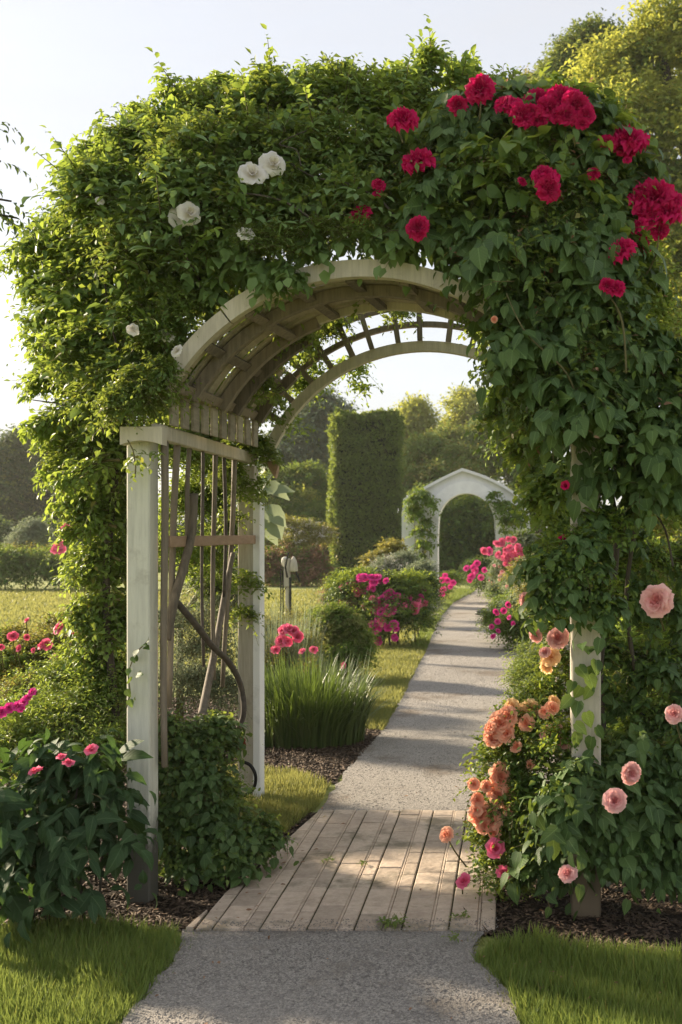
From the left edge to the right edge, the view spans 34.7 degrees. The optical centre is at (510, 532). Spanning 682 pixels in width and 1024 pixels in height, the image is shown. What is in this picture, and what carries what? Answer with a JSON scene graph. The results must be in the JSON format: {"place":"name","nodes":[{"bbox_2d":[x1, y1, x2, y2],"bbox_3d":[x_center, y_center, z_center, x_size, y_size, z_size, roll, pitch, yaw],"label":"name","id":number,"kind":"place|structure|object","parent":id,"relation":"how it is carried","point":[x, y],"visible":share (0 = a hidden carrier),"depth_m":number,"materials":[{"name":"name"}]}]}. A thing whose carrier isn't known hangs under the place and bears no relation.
{"place":"outdoors","nodes":[
{"label":"outdoors","id":0,"kind":"place"},
{"bbox_2d":[0,909,186,1023],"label":"grass","id":1,"kind":"structure","parent":0,"point":[83,944],"depth_m":3.84,"materials":[{"name":"green plant"}]},
{"bbox_2d":[0,588,464,666],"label":"grass","id":2,"kind":"structure","parent":0,"point":[35,600],"depth_m":23.32,"materials":[{"name":"green plant"}]},
{"bbox_2d":[122,929,519,1023],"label":"gravel path","id":3,"kind":"structure","parent":0,"point":[286,987],"depth_m":3.77,"materials":[{"name":"grey gravel"}]},
{"bbox_2d":[441,931,459,942],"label":"weed","id":4,"kind":"object","parent":3,"relation":"on","point":[455,936],"visible":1,"depth_m":4.11,"materials":[{"name":"green plant"}]},
{"bbox_2d":[465,931,517,1015],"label":"grass","id":5,"kind":"structure","parent":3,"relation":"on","point":[487,968],"depth_m":3.82,"materials":[{"name":"green plant"}]},
{"bbox_2d":[0,544,678,1023],"bbox_3d":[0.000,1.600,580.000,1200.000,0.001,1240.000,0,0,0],"label":"ground","id":6,"kind":"structure","parent":0,"point":[332,786],"depth_m":12.29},
{"bbox_2d":[0,428,32,532],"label":"background tree","id":7,"kind":"object","parent":6,"relation":"on","point":[6,490],"visible":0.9,"depth_m":57.91,"materials":[{"name":"green plant"}]},
{"bbox_2d":[0,122,42,266],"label":"overhanging tree","id":8,"kind":"object","parent":6,"relation":"on","point":[3,216],"visible":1,"depth_m":4.41,"materials":[{"name":"green plant"}]},
{"bbox_2d":[1,540,52,550],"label":"border perennials","id":9,"kind":"object","parent":6,"relation":"on","point":[31,545],"visible":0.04,"depth_m":30.93,"materials":[{"name":"green plant"}]},
{"bbox_2d":[1,516,55,585],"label":"round bush","id":10,"kind":"object","parent":6,"relation":"on","point":[30,530],"visible":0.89,"depth_m":31.73,"materials":[{"name":"green plant"}]},
{"bbox_2d":[0,423,59,527],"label":"background tree","id":11,"kind":"object","parent":6,"relation":"on","point":[26,474],"visible":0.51,"depth_m":59.12,"materials":[{"name":"green plant"}]},
{"bbox_2d":[0,542,91,589],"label":"border shrub","id":12,"kind":"object","parent":6,"relation":"on","point":[18,564],"visible":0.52,"depth_m":29.60,"materials":[{"name":"green plant"}]},
{"bbox_2d":[40,523,74,588],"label":"tall flower","id":13,"kind":"object","parent":6,"relation":"on","point":[61,550],"visible":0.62,"depth_m":28.54,"materials":[{"name":"pink plant"}]},
{"bbox_2d":[48,481,126,522],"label":"background tree","id":14,"kind":"object","parent":6,"relation":"on","point":[54,500],"depth_m":59.18,"materials":[{"name":"green plant"}]},
{"bbox_2d":[0,761,316,930],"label":"bark mulch","id":15,"kind":"object","parent":6,"relation":"on","point":[179,903],"visible":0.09,"depth_m":4.59,"materials":[{"name":"brown wood"}]},
{"bbox_2d":[0,608,126,780],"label":"flower bush","id":16,"kind":"object","parent":15,"relation":"on","point":[19,645],"visible":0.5,"depth_m":6.35,"materials":[{"name":"green plant"}]},
{"bbox_2d":[0,728,163,951],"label":"broadleaf plant","id":17,"kind":"object","parent":15,"relation":"on","point":[64,834],"visible":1,"depth_m":4.21,"materials":[{"name":"green plant"}]},
{"bbox_2d":[0,633,184,885],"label":"feathery shrub","id":18,"kind":"object","parent":15,"relation":"on","point":[75,718],"visible":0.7,"depth_m":4.89,"materials":[{"name":"green plant"}]},
{"bbox_2d":[220,764,330,835],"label":"grass","id":19,"kind":"structure","parent":15,"relation":"on","point":[291,794],"depth_m":6.36,"materials":[{"name":"green plant"}]},
{"bbox_2d":[138,929,201,1005],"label":"grass","id":20,"kind":"structure","parent":6,"relation":"on","point":[168,966],"depth_m":3.96,"materials":[{"name":"green plant"}]},
{"bbox_2d":[1,694,385,783],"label":"bark mulch","id":21,"kind":"object","parent":6,"relation":"on","point":[293,763],"visible":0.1,"depth_m":7.60,"materials":[{"name":"brown wood"}]},
{"bbox_2d":[176,456,294,720],"bbox_3d":[-2.157,0.497,8.384,0.942,2.205,0.160,0,0,0],"label":"leaf plant","id":22,"kind":"object","parent":21,"relation":"on","point":[274,522],"visible":0.55,"depth_m":8.38,"materials":[{"name":"green plant"}]},
{"bbox_2d":[231,596,345,685],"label":"tall perennials","id":23,"kind":"object","parent":21,"relation":"on","point":[294,639],"visible":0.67,"depth_m":9.53,"materials":[{"name":"green plant"}]},
{"bbox_2d":[223,644,396,748],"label":"ornamental grass","id":24,"kind":"object","parent":21,"relation":"on","point":[316,711],"depth_m":7.90,"materials":[{"name":"green plant"}]},
{"bbox_2d":[324,655,369,698],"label":"ornamental grass","id":25,"kind":"object","parent":21,"relation":"on","point":[348,674],"depth_m":9.27,"materials":[{"name":"green plant"}]},
{"bbox_2d":[236,458,336,558],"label":"tall shrub","id":26,"kind":"object","parent":6,"relation":"on","point":[306,501],"visible":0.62,"depth_m":40.91,"materials":[{"name":"green plant"}]},
{"bbox_2d":[280,552,299,623],"bbox_3d":[-2.882,0.926,13.978,0.264,1.348,0.181,0,0,0],"label":"garden post","id":27,"kind":"object","parent":6,"relation":"on","point":[289,566],"visible":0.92,"depth_m":13.96,"materials":[{"name":"beige paint"}]},
{"bbox_2d":[264,541,339,586],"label":"flowering shrub","id":28,"kind":"object","parent":6,"relation":"on","point":[312,564],"visible":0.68,"depth_m":31.68,"materials":[{"name":"green plant"}]},
{"bbox_2d":[264,514,344,559],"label":"flowering shrub","id":29,"kind":"object","parent":6,"relation":"on","point":[303,533],"visible":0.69,"depth_m":32.70,"materials":[{"name":"green plant"}]},
{"bbox_2d":[258,384,363,486],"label":"grey green tree","id":30,"kind":"object","parent":6,"relation":"on","point":[316,419],"visible":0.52,"depth_m":48.88,"materials":[{"name":"green plant"}]},
{"bbox_2d":[314,586,360,612],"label":"flower bush","id":31,"kind":"object","parent":6,"relation":"on","point":[349,603],"visible":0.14,"depth_m":15.00,"materials":[{"name":"green plant"}]},
{"bbox_2d":[315,654,362,687],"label":"groundcover plant","id":32,"kind":"object","parent":6,"relation":"on","point":[324,665],"visible":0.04,"depth_m":10.15,"materials":[{"name":"green plant"}]},
{"bbox_2d":[0,512,679,570],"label":"background hedge","id":33,"kind":"object","parent":6,"relation":"on","point":[5,528],"visible":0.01,"depth_m":45.33,"materials":[{"name":"green plant"}]},
{"bbox_2d":[297,599,386,678],"bbox_3d":[-1.965,1.222,11.542,1.173,1.008,1.000,0,0,20],"label":"round shrub","id":34,"kind":"object","parent":6,"relation":"on","point":[345,632],"visible":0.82,"depth_m":11.43,"materials":[{"name":"green plant"}]},
{"bbox_2d":[120,259,600,916],"bbox_3d":[-0.488,0.145,5.420,2.371,3.010,2.000,0,0,0],"label":"garden arbor","id":35,"kind":"object","parent":6,"relation":"on","point":[340,293],"visible":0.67,"depth_m":4.80,"materials":[{"name":"white paint"}]},
{"bbox_2d":[124,637,149,707],"bbox_3d":[-1.587,0.596,4.536,0.119,0.309,0.055,0,0,0],"label":"ivy tendril","id":36,"kind":"object","parent":35,"relation":"attached to","point":[133,659],"visible":1,"depth_m":4.54,"materials":[{"name":"green plant"}]},
{"bbox_2d":[120,440,165,489],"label":"ivy tuft","id":37,"kind":"object","parent":35,"relation":"hanging from","point":[137,462],"visible":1,"depth_m":4.48,"materials":[{"name":"green plant"}]},
{"bbox_2d":[125,703,298,896],"bbox_3d":[-1.391,1.268,5.050,0.804,0.962,0.907,0,0,0],"label":"trailing ivy","id":38,"kind":"object","parent":35,"relation":"attached to","point":[210,823],"visible":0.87,"depth_m":4.84,"materials":[{"name":"green plant"}]},
{"bbox_2d":[167,493,256,796],"bbox_3d":[-1.448,0.606,5.293,0.210,1.579,1.034,0,0,2],"label":"bent vine stem","id":39,"kind":"object","parent":35,"relation":"attached to","point":[175,603],"visible":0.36,"depth_m":5.17,"materials":[{"name":"brown plant"}]},
{"bbox_2d":[158,428,285,771],"bbox_3d":[-1.893,0.363,6.725,1.071,2.252,1.377,0,0,0],"label":"wispy shrub","id":40,"kind":"object","parent":35,"relation":"attached to","point":[188,673],"visible":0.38,"depth_m":6.61,"materials":[{"name":"green plant"}]},
{"bbox_2d":[0,14,503,854],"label":"climbing vine","id":41,"kind":"object","parent":35,"relation":"attached to","point":[188,202],"visible":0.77,"depth_m":4.77,"materials":[{"name":"green plant"}]},
{"bbox_2d":[349,61,681,890],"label":"climbing rose","id":42,"kind":"object","parent":35,"relation":"attached to","point":[533,211],"visible":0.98,"depth_m":4.38,"materials":[{"name":"green plant"}]},
{"bbox_2d":[498,451,681,920],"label":"climbing rose","id":43,"kind":"object","parent":35,"relation":"attached to","point":[617,813],"visible":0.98,"depth_m":4.34,"materials":[{"name":"green plant"}]},
{"bbox_2d":[324,407,407,572],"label":"hedge column","id":44,"kind":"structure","parent":6,"relation":"on","point":[366,493],"depth_m":35.00,"materials":[{"name":"green plant"}]},
{"bbox_2d":[315,563,449,646],"bbox_3d":[-1.846,1.030,15.210,1.983,1.194,1.969,0,0,0],"label":"rose bush","id":45,"kind":"object","parent":6,"relation":"on","point":[394,601],"visible":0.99,"depth_m":14.81,"materials":[{"name":"green plant"}]},
{"bbox_2d":[354,537,414,572],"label":"tall shrub","id":46,"kind":"object","parent":6,"relation":"on","point":[388,546],"visible":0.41,"depth_m":19.85,"materials":[{"name":"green plant"}]},
{"bbox_2d":[366,546,450,627],"bbox_3d":[-1.815,0.965,18.253,1.189,1.455,1.791,0,0,-42],"label":"white flower bush","id":47,"kind":"object","parent":6,"relation":"on","point":[403,560],"visible":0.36,"depth_m":18.34,"materials":[{"name":"green plant"}]},
{"bbox_2d":[389,390,454,465],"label":"background tree","id":48,"kind":"object","parent":6,"relation":"on","point":[418,414],"visible":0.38,"depth_m":59.35,"materials":[{"name":"green plant"}]},
{"bbox_2d":[410,588,474,648],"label":"grass","id":49,"kind":"structure","parent":6,"relation":"on","point":[457,596],"depth_m":20.18,"materials":[{"name":"green plant"}]},
{"bbox_2d":[439,569,465,600],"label":"rose bush","id":50,"kind":"object","parent":6,"relation":"on","point":[450,580],"visible":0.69,"depth_m":24.16,"materials":[{"name":"pink plant"}]},
{"bbox_2d":[402,415,526,503],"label":"background tree","id":51,"kind":"object","parent":6,"relation":"on","point":[441,452],"visible":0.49,"depth_m":47.14,"materials":[{"name":"green plant"}]},
{"bbox_2d":[436,382,494,495],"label":"background tree","id":52,"kind":"object","parent":6,"relation":"on","point":[462,401],"visible":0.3,"depth_m":65.23,"materials":[{"name":"green plant"}]},
{"bbox_2d":[402,468,529,579],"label":"garden arch","id":53,"kind":"structure","parent":6,"relation":"on","point":[446,489],"depth_m":22.80,"materials":[{"name":"white wood"}]},
{"bbox_2d":[400,487,442,562],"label":"arch creeper","id":54,"kind":"object","parent":53,"relation":"attached to","point":[411,510],"visible":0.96,"depth_m":22.40,"materials":[{"name":"green plant"}]},
{"bbox_2d":[478,491,530,552],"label":"arch creeper","id":55,"kind":"object","parent":53,"relation":"attached to","point":[502,508],"visible":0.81,"depth_m":22.36,"materials":[{"name":"green plant"}]},
{"bbox_2d":[456,547,493,596],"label":"rose bush","id":56,"kind":"object","parent":6,"relation":"on","point":[474,570],"visible":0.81,"depth_m":26.21,"materials":[{"name":"pink plant"}]},
{"bbox_2d":[407,480,547,579],"bbox_3d":[-1.374,0.080,37.856,5.880,4.075,6.201,0,0,0],"label":"background tree","id":57,"kind":"object","parent":6,"relation":"on","point":[466,530],"visible":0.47,"depth_m":35.49,"materials":[{"name":"green plant"}]},
{"bbox_2d":[472,589,546,650],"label":"flower bush","id":58,"kind":"object","parent":6,"relation":"on","point":[499,618],"visible":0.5,"depth_m":14.41,"materials":[{"name":"green plant"}]},
{"bbox_2d":[480,528,539,603],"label":"rose bush","id":59,"kind":"object","parent":6,"relation":"on","point":[509,549],"visible":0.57,"depth_m":20.57,"materials":[{"name":"pink plant"}]},
{"bbox_2d":[498,540,547,644],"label":"flower bush","id":60,"kind":"object","parent":6,"relation":"on","point":[518,592],"visible":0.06,"depth_m":12.45,"materials":[{"name":"green plant"}]},
{"bbox_2d":[494,636,554,698],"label":"shrub","id":61,"kind":"object","parent":6,"relation":"on","point":[520,667],"visible":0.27,"depth_m":9.24,"materials":[{"name":"green plant"}]},
{"bbox_2d":[517,66,542,539],"bbox_3d":[0.754,-7.816,40.035,3.173,19.067,2.526,0,0,0],"label":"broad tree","id":62,"kind":"object","parent":6,"relation":"on","point":[528,78],"visible":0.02,"depth_m":39.73,"materials":[{"name":"green plant"}]},
{"bbox_2d":[463,827,681,956],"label":"bark mulch","id":63,"kind":"object","parent":6,"relation":"on","point":[628,918],"visible":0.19,"depth_m":4.36,"materials":[{"name":"brown wood"}]},
{"bbox_2d":[439,592,597,905],"bbox_3d":[0.063,0.965,4.758,0.744,1.429,0.876,0,0,0],"label":"rose bush","id":64,"kind":"object","parent":63,"relation":"on","point":[527,716],"visible":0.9,"depth_m":4.61,"materials":[{"name":"orange plant"}]},
{"bbox_2d":[524,8,628,81],"bbox_3d":[2.269,-7.416,33.965,3.946,18.253,3.273,0,0,0],"label":"broad tree","id":65,"kind":"object","parent":6,"relation":"on","point":[559,56],"visible":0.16,"depth_m":33.42,"materials":[{"name":"green plant"}]},
{"bbox_2d":[558,0,681,358],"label":"broad tree","id":66,"kind":"object","parent":6,"relation":"on","point":[641,57],"visible":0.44,"depth_m":23.04,"materials":[{"name":"green plant"}]},
{"bbox_2d":[604,501,681,732],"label":"garden shrub","id":67,"kind":"object","parent":6,"relation":"on","point":[669,521],"visible":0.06,"depth_m":8.02,"materials":[{"name":"green plant"}]},
{"bbox_2d":[0,0,680,524],"label":"sky","id":68,"kind":"structure","parent":0,"point":[62,62],"materials":[{"name":"white"}]},
{"bbox_2d":[186,810,496,931],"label":"paving","id":69,"kind":"structure","parent":0,"point":[344,898],"depth_m":4.81,"materials":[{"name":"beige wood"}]},
{"bbox_2d":[192,917,497,932],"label":"gravel","id":70,"kind":"structure","parent":69,"relation":"on","point":[419,931],"depth_m":4.26,"materials":[{"name":"grey gravel"}]},
{"bbox_2d":[83,786,666,1023],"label":"leaf litter","id":71,"kind":"object","parent":69,"relation":"on","point":[248,909],"visible":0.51,"depth_m":4.35,"materials":[{"name":"brown plant"}]},
{"bbox_2d":[376,912,409,928],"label":"weed","id":72,"kind":"object","parent":69,"relation":"on","point":[396,922],"visible":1,"depth_m":4.27,"materials":[{"name":"green plant"}]},
{"bbox_2d":[448,910,469,920],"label":"weed","id":73,"kind":"object","parent":69,"relation":"on","point":[464,914],"visible":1,"depth_m":4.36,"materials":[{"name":"green plant"}]},
{"bbox_2d":[330,643,426,730],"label":"grass","id":74,"kind":"structure","parent":0,"point":[399,663],"depth_m":11.64,"materials":[{"name":"green plant"}]},
{"bbox_2d":[318,588,553,810],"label":"gravel path","id":75,"kind":"structure","parent":0,"point":[458,626],"depth_m":8.65,"materials":[{"name":"grey gravel"}]},
{"bbox_2d":[469,921,681,1023],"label":"grass","id":76,"kind":"structure","parent":0,"point":[651,970],"depth_m":3.74,"materials":[{"name":"green plant"}]}
]}

